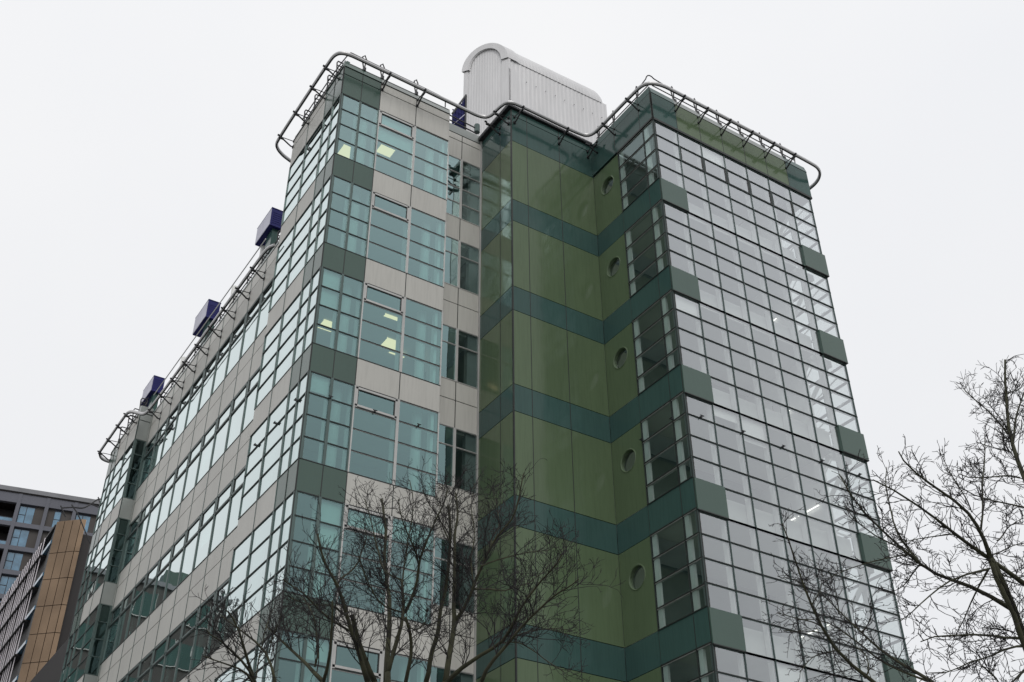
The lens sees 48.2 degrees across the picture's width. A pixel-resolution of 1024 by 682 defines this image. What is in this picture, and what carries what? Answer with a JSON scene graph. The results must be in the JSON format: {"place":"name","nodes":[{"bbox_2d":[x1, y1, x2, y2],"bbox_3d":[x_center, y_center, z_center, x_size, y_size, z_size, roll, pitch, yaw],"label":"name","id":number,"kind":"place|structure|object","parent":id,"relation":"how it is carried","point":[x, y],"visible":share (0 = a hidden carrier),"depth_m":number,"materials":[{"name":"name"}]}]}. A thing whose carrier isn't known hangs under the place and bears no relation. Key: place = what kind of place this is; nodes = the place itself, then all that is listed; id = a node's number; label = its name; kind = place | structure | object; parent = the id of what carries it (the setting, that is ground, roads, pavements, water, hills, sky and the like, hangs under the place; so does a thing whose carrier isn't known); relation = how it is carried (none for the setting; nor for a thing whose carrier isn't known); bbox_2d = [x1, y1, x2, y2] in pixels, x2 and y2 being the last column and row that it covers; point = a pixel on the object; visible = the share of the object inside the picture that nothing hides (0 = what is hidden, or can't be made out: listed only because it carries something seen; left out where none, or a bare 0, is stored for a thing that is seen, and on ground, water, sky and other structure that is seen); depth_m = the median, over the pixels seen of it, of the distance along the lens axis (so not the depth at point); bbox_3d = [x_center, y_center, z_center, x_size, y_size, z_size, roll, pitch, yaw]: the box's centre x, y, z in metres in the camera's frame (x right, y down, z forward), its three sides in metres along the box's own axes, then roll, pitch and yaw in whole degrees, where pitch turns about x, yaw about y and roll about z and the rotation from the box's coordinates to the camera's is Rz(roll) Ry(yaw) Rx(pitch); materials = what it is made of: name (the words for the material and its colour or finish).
{"place":"outdoors","nodes":[
{"label":"outdoors","id":0,"kind":"place"},
{"bbox_2d":[0,484,98,601],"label":"apartment block","id":1,"kind":"structure","parent":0,"point":[30,519],"depth_m":136.55,"materials":[{"name":"grey concrete"}]},
{"bbox_2d":[30,497,100,681],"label":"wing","id":2,"kind":"structure","parent":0,"point":[50,670],"depth_m":60.85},
{"bbox_2d":[0,0,1023,681],"label":"sky","id":3,"kind":"structure","parent":0,"point":[141,166],"materials":[{"name":"white"}]},
{"label":"ground","id":4,"kind":"structure","parent":0,"visible":0},
{"bbox_2d":[0,519,92,681],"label":"bronze clad building","id":5,"kind":"structure","parent":4,"relation":"on","point":[38,604],"depth_m":87.93,"materials":[{"name":"brown metal"}]},
{"bbox_2d":[185,558,359,681],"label":"bare tree","id":6,"kind":"object","parent":4,"relation":"on","point":[251,676],"visible":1,"depth_m":13.70,"materials":[{"name":"brown plant"}]},
{"bbox_2d":[261,453,625,681],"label":"bare tree","id":7,"kind":"object","parent":4,"relation":"on","point":[357,638],"visible":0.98,"depth_m":17.69,"materials":[{"name":"brown plant"}]},
{"bbox_2d":[59,43,916,681],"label":"office building","id":8,"kind":"structure","parent":4,"relation":"on","point":[521,263],"depth_m":38.53,"materials":[{"name":"teal glass"}]},
{"bbox_2d":[74,603,101,681],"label":"corner window","id":9,"kind":"structure","parent":8,"relation":"in","point":[91,622],"depth_m":47.66,"materials":[{"name":"teal glass"}]},
{"bbox_2d":[94,517,119,592],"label":"corner window","id":10,"kind":"structure","parent":8,"relation":"in","point":[109,539],"depth_m":49.98,"materials":[{"name":"clear glass"}]},
{"bbox_2d":[112,439,136,509],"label":"corner window","id":11,"kind":"structure","parent":8,"relation":"in","point":[128,453],"depth_m":52.31,"materials":[{"name":"clear glass"}]},
{"bbox_2d":[124,573,146,639],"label":"window","id":12,"kind":"structure","parent":8,"relation":"in","point":[139,587],"depth_m":44.83,"materials":[{"name":"teal glass"}]},
{"bbox_2d":[137,559,159,627],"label":"window","id":13,"kind":"structure","parent":8,"relation":"in","point":[151,576],"depth_m":43.80,"materials":[{"name":"teal glass"}]},
{"bbox_2d":[149,545,172,614],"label":"window","id":14,"kind":"structure","parent":8,"relation":"in","point":[160,584],"depth_m":42.78,"materials":[{"name":"teal glass"}]},
{"bbox_2d":[161,620,183,681],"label":"window","id":15,"kind":"structure","parent":8,"relation":"in","point":[171,655],"depth_m":38.53,"materials":[{"name":"teal glass"}]},
{"bbox_2d":[163,530,186,600],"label":"window","id":16,"kind":"structure","parent":8,"relation":"in","point":[178,547],"depth_m":41.76,"materials":[{"name":"teal glass"}]},
{"bbox_2d":[168,452,189,517],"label":"window","id":17,"kind":"structure","parent":8,"relation":"in","point":[181,470],"depth_m":45.13,"materials":[{"name":"teal glass"}]},
{"bbox_2d":[174,605,199,681],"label":"window","id":18,"kind":"structure","parent":8,"relation":"in","point":[186,642],"depth_m":37.38,"materials":[{"name":"teal glass"}]},
{"bbox_2d":[177,513,201,586],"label":"window","id":19,"kind":"structure","parent":8,"relation":"in","point":[190,544],"depth_m":40.74,"materials":[{"name":"teal glass"}]},
{"bbox_2d":[181,435,203,502],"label":"window","id":20,"kind":"structure","parent":8,"relation":"in","point":[192,467],"depth_m":44.09,"materials":[{"name":"clear glass"}]},
{"bbox_2d":[189,590,215,672],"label":"window","id":21,"kind":"structure","parent":8,"relation":"in","point":[199,640],"depth_m":36.38,"materials":[{"name":"clear glass"}]},
{"bbox_2d":[192,497,216,571],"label":"window","id":22,"kind":"structure","parent":8,"relation":"in","point":[207,517],"depth_m":39.72,"materials":[{"name":"clear glass"}]},
{"bbox_2d":[195,418,217,486],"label":"window","id":23,"kind":"structure","parent":8,"relation":"in","point":[208,438],"depth_m":43.07,"materials":[{"name":"clear glass"}]},
{"bbox_2d":[193,299,220,347],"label":"roof ventilator","id":24,"kind":"object","parent":8,"relation":"on","point":[206,311],"visible":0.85,"depth_m":52.01,"materials":[{"name":"blue paint"}]},
{"bbox_2d":[208,479,232,555],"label":"window","id":25,"kind":"structure","parent":8,"relation":"in","point":[223,499],"depth_m":38.70,"materials":[{"name":"clear glass"}]},
{"bbox_2d":[210,332,231,396],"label":"window","id":26,"kind":"structure","parent":8,"relation":"in","point":[222,357],"depth_m":45.41,"materials":[{"name":"clear glass"}]},
{"bbox_2d":[209,399,232,469],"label":"window","id":27,"kind":"structure","parent":8,"relation":"in","point":[220,438],"depth_m":42.05,"materials":[{"name":"clear glass"}]},
{"bbox_2d":[224,465,245,538],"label":"window","id":28,"kind":"structure","parent":8,"relation":"in","point":[232,520],"depth_m":37.81,"materials":[{"name":"clear glass"}]},
{"bbox_2d":[219,532,251,644],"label":"corner window","id":29,"kind":"structure","parent":8,"relation":"in","point":[239,565],"depth_m":33.58,"materials":[{"name":"clear glass"}]},
{"bbox_2d":[224,313,246,378],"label":"window","id":30,"kind":"structure","parent":8,"relation":"in","point":[237,334],"depth_m":44.39,"materials":[{"name":"clear glass"}]},
{"bbox_2d":[224,381,247,451],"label":"window","id":31,"kind":"structure","parent":8,"relation":"in","point":[238,403],"depth_m":41.03,"materials":[{"name":"clear glass"}]},
{"bbox_2d":[240,366,259,433],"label":"window","id":32,"kind":"structure","parent":8,"relation":"in","point":[248,414],"depth_m":40.14,"materials":[{"name":"clear glass"}]},
{"bbox_2d":[239,293,261,359],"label":"window","id":33,"kind":"structure","parent":8,"relation":"in","point":[252,314],"depth_m":43.36,"materials":[{"name":"clear glass"}]},
{"bbox_2d":[238,416,267,519],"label":"corner window","id":34,"kind":"structure","parent":8,"relation":"in","point":[249,494],"depth_m":35.75,"materials":[{"name":"teal glass"}]},
{"bbox_2d":[239,511,272,627],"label":"corner window","id":35,"kind":"structure","parent":8,"relation":"in","point":[258,555],"depth_m":32.43,"materials":[{"name":"teal glass"}]},
{"bbox_2d":[254,315,281,409],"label":"window","id":36,"kind":"structure","parent":8,"relation":"in","point":[270,347],"depth_m":38.10,"materials":[{"name":"teal glass"}]},
{"bbox_2d":[255,207,282,259],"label":"roof ventilator","id":37,"kind":"object","parent":8,"relation":"on","point":[268,228],"visible":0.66,"depth_m":47.07,"materials":[{"name":"blue paint"}]},
{"bbox_2d":[257,394,287,499],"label":"corner window","id":38,"kind":"structure","parent":8,"relation":"in","point":[274,432],"depth_m":34.72,"materials":[{"name":"teal glass"}]},
{"bbox_2d":[261,500,283,609],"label":"corner window","id":39,"kind":"structure","parent":8,"relation":"in","point":[278,511],"depth_m":31.64,"materials":[{"name":"teal glass"}]},
{"bbox_2d":[268,224,294,312],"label":"corner window","id":40,"kind":"structure","parent":8,"relation":"in","point":[279,283],"depth_m":40.44,"materials":[{"name":"teal glass"}]},
{"bbox_2d":[272,490,298,600],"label":"corner window","id":41,"kind":"structure","parent":8,"relation":"in","point":[288,501],"depth_m":31.17,"materials":[{"name":"teal glass"}]},
{"bbox_2d":[272,290,301,388],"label":"window","id":42,"kind":"structure","parent":8,"relation":"in","point":[284,359],"depth_m":37.06,"materials":[{"name":"teal glass"}]},
{"bbox_2d":[278,381,298,478],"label":"corner window","id":43,"kind":"structure","parent":8,"relation":"in","point":[291,403],"depth_m":33.93,"materials":[{"name":"clear glass"}]},
{"bbox_2d":[281,144,305,226],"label":"corner window","id":44,"kind":"structure","parent":8,"relation":"in","point":[295,170],"depth_m":42.77,"materials":[{"name":"clear glass"}]},
{"bbox_2d":[286,200,312,289],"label":"corner window","id":45,"kind":"structure","parent":8,"relation":"in","point":[297,257],"depth_m":39.40,"materials":[{"name":"clear glass"}]},
{"bbox_2d":[288,370,311,467],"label":"corner window","id":46,"kind":"structure","parent":8,"relation":"in","point":[302,385],"depth_m":33.40,"materials":[{"name":"clear glass"}]},
{"bbox_2d":[292,279,310,365],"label":"corner window","id":47,"kind":"structure","parent":8,"relation":"in","point":[302,316],"depth_m":36.26,"materials":[{"name":"clear glass"}]},
{"bbox_2d":[284,490,319,597],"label":"corner window","id":48,"kind":"structure","parent":8,"relation":"in","point":[315,520],"depth_m":31.17,"materials":[{"name":"teal metal"}]},
{"bbox_2d":[298,120,322,202],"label":"corner window","id":49,"kind":"structure","parent":8,"relation":"in","point":[311,155],"depth_m":41.73,"materials":[{"name":"clear glass"}]},
{"bbox_2d":[302,266,323,353],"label":"corner window","id":50,"kind":"structure","parent":8,"relation":"in","point":[311,310],"depth_m":35.73,"materials":[{"name":"clear glass"}]},
{"bbox_2d":[305,188,321,265],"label":"corner window","id":51,"kind":"structure","parent":8,"relation":"in","point":[317,199],"depth_m":38.61,"materials":[{"name":"clear glass"}]},
{"bbox_2d":[299,370,332,464],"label":"corner window","id":52,"kind":"structure","parent":8,"relation":"in","point":[329,378],"depth_m":33.38,"materials":[{"name":"teal glass"}]},
{"bbox_2d":[314,174,334,253],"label":"corner window","id":53,"kind":"structure","parent":8,"relation":"in","point":[326,187],"depth_m":38.07,"materials":[{"name":"clear glass"}]},
{"bbox_2d":[310,496,344,603],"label":"corner window","id":54,"kind":"structure","parent":8,"relation":"in","point":[338,551],"depth_m":31.65,"materials":[{"name":"teal metal"}]},
{"bbox_2d":[313,266,342,350],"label":"corner window","id":55,"kind":"structure","parent":8,"relation":"in","point":[326,269],"depth_m":35.73,"materials":[{"name":"teal glass"}]},
{"bbox_2d":[325,93,343,164],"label":"corner window","id":56,"kind":"structure","parent":8,"relation":"in","point":[335,107],"depth_m":40.40,"materials":[{"name":"clear glass"}]},
{"bbox_2d":[325,174,351,249],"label":"corner window","id":57,"kind":"structure","parent":8,"relation":"in","point":[348,198],"depth_m":38.06,"materials":[{"name":"teal glass"}]},
{"bbox_2d":[324,378,354,471],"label":"corner window","id":58,"kind":"structure","parent":8,"relation":"in","point":[350,405],"depth_m":33.73,"materials":[{"name":"teal metal"}]},
{"bbox_2d":[335,274,363,357],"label":"corner window","id":59,"kind":"structure","parent":8,"relation":"in","point":[360,300],"depth_m":36.07,"materials":[{"name":"teal metal"}]},
{"bbox_2d":[329,640,383,681],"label":"corner window","id":60,"kind":"structure","parent":8,"relation":"in","point":[380,653],"depth_m":30.06,"materials":[{"name":"grey metal"}]},
{"bbox_2d":[346,182,371,257],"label":"corner window","id":61,"kind":"structure","parent":8,"relation":"in","point":[369,191],"depth_m":38.40,"materials":[{"name":"teal metal"}]},
{"bbox_2d":[337,503,391,614],"bbox_3d":[-4.115,6.066,31.864,1.502,3.024,0.133,20,-41,-26],"label":"corner window","id":62,"kind":"structure","parent":8,"relation":"in","point":[347,507],"depth_m":32.13,"materials":[{"name":"grey metal"}]},
{"bbox_2d":[348,385,398,484],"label":"corner window","id":63,"kind":"structure","parent":8,"relation":"in","point":[356,406],"depth_m":34.44,"materials":[{"name":"grey metal"}]},
{"bbox_2d":[357,282,404,372],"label":"corner window","id":64,"kind":"structure","parent":8,"relation":"in","point":[400,312],"depth_m":36.76,"materials":[{"name":"grey metal"}]},
{"bbox_2d":[366,191,410,272],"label":"corner window","id":65,"kind":"structure","parent":8,"relation":"in","point":[406,220],"depth_m":39.08,"materials":[{"name":"grey metal"}]},
{"bbox_2d":[374,110,414,184],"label":"corner window","id":66,"kind":"structure","parent":8,"relation":"in","point":[411,138],"depth_m":41.42,"materials":[{"name":"grey metal"}]},
{"bbox_2d":[394,399,439,496],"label":"corner window","id":67,"kind":"structure","parent":8,"relation":"in","point":[400,401],"depth_m":35.00,"materials":[{"name":"metal"}]},
{"bbox_2d":[401,297,442,385],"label":"corner window","id":68,"kind":"structure","parent":8,"relation":"in","point":[406,299],"depth_m":37.28,"materials":[{"name":"metal"}]},
{"bbox_2d":[407,207,445,287],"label":"corner window","id":69,"kind":"structure","parent":8,"relation":"in","point":[411,208],"depth_m":39.61,"materials":[{"name":"metal"}]},
{"bbox_2d":[412,126,448,200],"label":"corner window","id":70,"kind":"structure","parent":8,"relation":"in","point":[416,128],"depth_m":41.96,"materials":[{"name":"metal"}]},
{"bbox_2d":[618,130,647,211],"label":"stair window","id":71,"kind":"structure","parent":8,"relation":"in","point":[641,147],"depth_m":42.43,"materials":[{"name":"grey glass"}]},
{"bbox_2d":[624,209,656,297],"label":"stair window","id":72,"kind":"structure","parent":8,"relation":"in","point":[648,212],"depth_m":40.14,"materials":[{"name":"grey glass"}]},
{"bbox_2d":[631,298,667,394],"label":"stair window","id":73,"kind":"structure","parent":8,"relation":"in","point":[657,302],"depth_m":37.81,"materials":[{"name":"grey glass"}]},
{"bbox_2d":[640,400,678,504],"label":"stair window","id":74,"kind":"structure","parent":8,"relation":"in","point":[667,403],"depth_m":35.48,"materials":[{"name":"grey metal"}]},
{"bbox_2d":[651,119,684,188],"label":"curtain wall window","id":75,"kind":"structure","parent":8,"relation":"in","point":[656,122],"depth_m":41.79,"materials":[{"name":"grey glass"}]},
{"bbox_2d":[650,516,692,630],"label":"stair window","id":76,"kind":"structure","parent":8,"relation":"in","point":[680,518],"depth_m":33.16,"materials":[{"name":"grey metal"}]},
{"bbox_2d":[660,199,695,275],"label":"curtain wall window","id":77,"kind":"structure","parent":8,"relation":"in","point":[687,226],"depth_m":39.39,"materials":[{"name":"grey glass"}]},
{"bbox_2d":[670,391,695,484],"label":"stair window","id":78,"kind":"structure","parent":8,"relation":"in","point":[678,395],"depth_m":34.60,"materials":[{"name":"grey metal"}]},
{"bbox_2d":[670,290,708,374],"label":"curtain wall window","id":79,"kind":"structure","parent":8,"relation":"in","point":[699,318],"depth_m":37.05,"materials":[{"name":"grey glass"}]},
{"bbox_2d":[678,132,711,224],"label":"curtain wall window","id":80,"kind":"structure","parent":8,"relation":"in","point":[702,171],"depth_m":41.96,"materials":[{"name":"grey metal"}]},
{"bbox_2d":[682,507,709,612],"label":"stair window","id":81,"kind":"structure","parent":8,"relation":"in","point":[691,511],"depth_m":32.26,"materials":[{"name":"grey metal"}]},
{"bbox_2d":[682,393,722,485],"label":"curtain wall window","id":82,"kind":"structure","parent":8,"relation":"in","point":[712,422],"depth_m":34.71,"materials":[{"name":"grey metal"}]},
{"bbox_2d":[688,215,725,314],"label":"curtain wall window","id":83,"kind":"structure","parent":8,"relation":"in","point":[712,238],"depth_m":39.48,"materials":[{"name":"grey metal"}]},
{"bbox_2d":[695,509,739,614],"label":"curtain wall window","id":84,"kind":"structure","parent":8,"relation":"in","point":[727,541],"depth_m":32.38,"materials":[{"name":"grey metal"}]},
{"bbox_2d":[701,144,735,235],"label":"curtain wall window","id":85,"kind":"structure","parent":8,"relation":"in","point":[723,168],"depth_m":42.45,"materials":[{"name":"grey metal"}]},
{"bbox_2d":[700,308,739,414],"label":"curtain wall window","id":86,"kind":"structure","parent":8,"relation":"in","point":[725,329],"depth_m":37.14,"materials":[{"name":"grey metal"}]},
{"bbox_2d":[713,228,750,324],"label":"curtain wall window","id":87,"kind":"structure","parent":8,"relation":"in","point":[736,249],"depth_m":39.96,"materials":[{"name":"grey metal"}]},
{"bbox_2d":[713,408,756,529],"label":"curtain wall window","id":88,"kind":"structure","parent":8,"relation":"in","point":[740,433],"depth_m":34.81,"materials":[{"name":"grey metal"}]},
{"bbox_2d":[724,155,759,246],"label":"curtain wall window","id":89,"kind":"structure","parent":8,"relation":"in","point":[746,179],"depth_m":42.96,"materials":[{"name":"grey metal"}]},
{"bbox_2d":[726,318,766,424],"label":"curtain wall window","id":90,"kind":"structure","parent":8,"relation":"in","point":[751,340],"depth_m":37.63,"materials":[{"name":"grey metal"}]},
{"bbox_2d":[728,524,775,661],"bbox_3d":[6.745,7.019,32.529,1.142,4.049,0.130,20,-41,-26],"label":"curtain wall window","id":91,"kind":"structure","parent":8,"relation":"in","point":[757,550],"depth_m":32.50,"materials":[{"name":"grey metal"}]},
{"bbox_2d":[737,239,775,335],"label":"curtain wall window","id":92,"kind":"structure","parent":8,"relation":"in","point":[760,260],"depth_m":40.47,"materials":[{"name":"grey metal"}]},
{"bbox_2d":[740,415,784,538],"bbox_3d":[7.676,4.124,35.366,1.142,4.049,0.130,20,-41,-26],"label":"curtain wall window","id":93,"kind":"structure","parent":8,"relation":"in","point":[770,463],"depth_m":35.31,"materials":[{"name":"grey metal"}]},
{"bbox_2d":[746,166,782,257],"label":"curtain wall window","id":94,"kind":"structure","parent":8,"relation":"in","point":[768,190],"depth_m":43.47,"materials":[{"name":"grey metal"}]},
{"bbox_2d":[751,326,792,434],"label":"curtain wall window","id":95,"kind":"structure","parent":8,"relation":"in","point":[776,351],"depth_m":38.16,"materials":[{"name":"grey metal"}]},
{"bbox_2d":[760,247,798,345],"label":"curtain wall window","id":96,"kind":"structure","parent":8,"relation":"in","point":[789,303],"depth_m":40.99,"materials":[{"name":"grey metal"}]},
{"bbox_2d":[757,532,805,668],"bbox_3d":[7.703,7.374,33.035,1.142,4.049,0.130,20,-41,-26],"label":"curtain wall window","id":97,"kind":"structure","parent":8,"relation":"in","point":[785,559],"depth_m":33.13,"materials":[{"name":"grey metal"}]},
{"bbox_2d":[768,177,804,267],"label":"curtain wall window","id":98,"kind":"structure","parent":8,"relation":"in","point":[789,201],"depth_m":44.03,"materials":[{"name":"grey metal"}]},
{"bbox_2d":[767,426,811,547],"bbox_3d":[8.634,4.478,35.872,1.142,4.049,0.130,20,-41,-26],"label":"curtain wall window","id":99,"kind":"structure","parent":8,"relation":"in","point":[793,452],"depth_m":35.85,"materials":[{"name":"grey glass"}]},
{"bbox_2d":[776,338,817,444],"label":"curtain wall window","id":100,"kind":"structure","parent":8,"relation":"in","point":[803,378],"depth_m":38.64,"materials":[{"name":"grey glass"}]},
{"bbox_2d":[783,258,822,355],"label":"curtain wall window","id":101,"kind":"structure","parent":8,"relation":"in","point":[805,281],"depth_m":41.55,"materials":[{"name":"grey glass"}]},
{"bbox_2d":[785,539,834,676],"bbox_3d":[8.661,7.728,33.540,1.142,4.049,0.130,20,-41,-26],"label":"curtain wall window","id":102,"kind":"structure","parent":8,"relation":"in","point":[812,553],"depth_m":33.47,"materials":[{"name":"grey glass"}]},
{"bbox_2d":[793,436,838,555],"bbox_3d":[9.592,4.833,36.378,1.142,4.049,0.130,20,-41,-26],"label":"curtain wall window","id":103,"kind":"structure","parent":8,"relation":"in","point":[819,462],"depth_m":36.33,"materials":[{"name":"grey metal"}]},
{"bbox_2d":[800,348,841,453],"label":"curtain wall window","id":104,"kind":"structure","parent":8,"relation":"in","point":[823,370],"depth_m":39.23,"materials":[{"name":"grey metal"}]},
{"bbox_2d":[818,444,864,563],"bbox_3d":[10.550,5.188,36.884,1.142,4.049,0.130,20,-41,-26],"label":"curtain wall window","id":105,"kind":"structure","parent":8,"relation":"in","point":[856,532],"depth_m":36.74,"materials":[{"name":"grey metal"}]},
{"bbox_2d":[757,354,1023,681],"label":"bare tree","id":106,"kind":"object","parent":4,"relation":"on","point":[1008,603],"visible":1,"depth_m":10.94,"materials":[{"name":"brown plant"}]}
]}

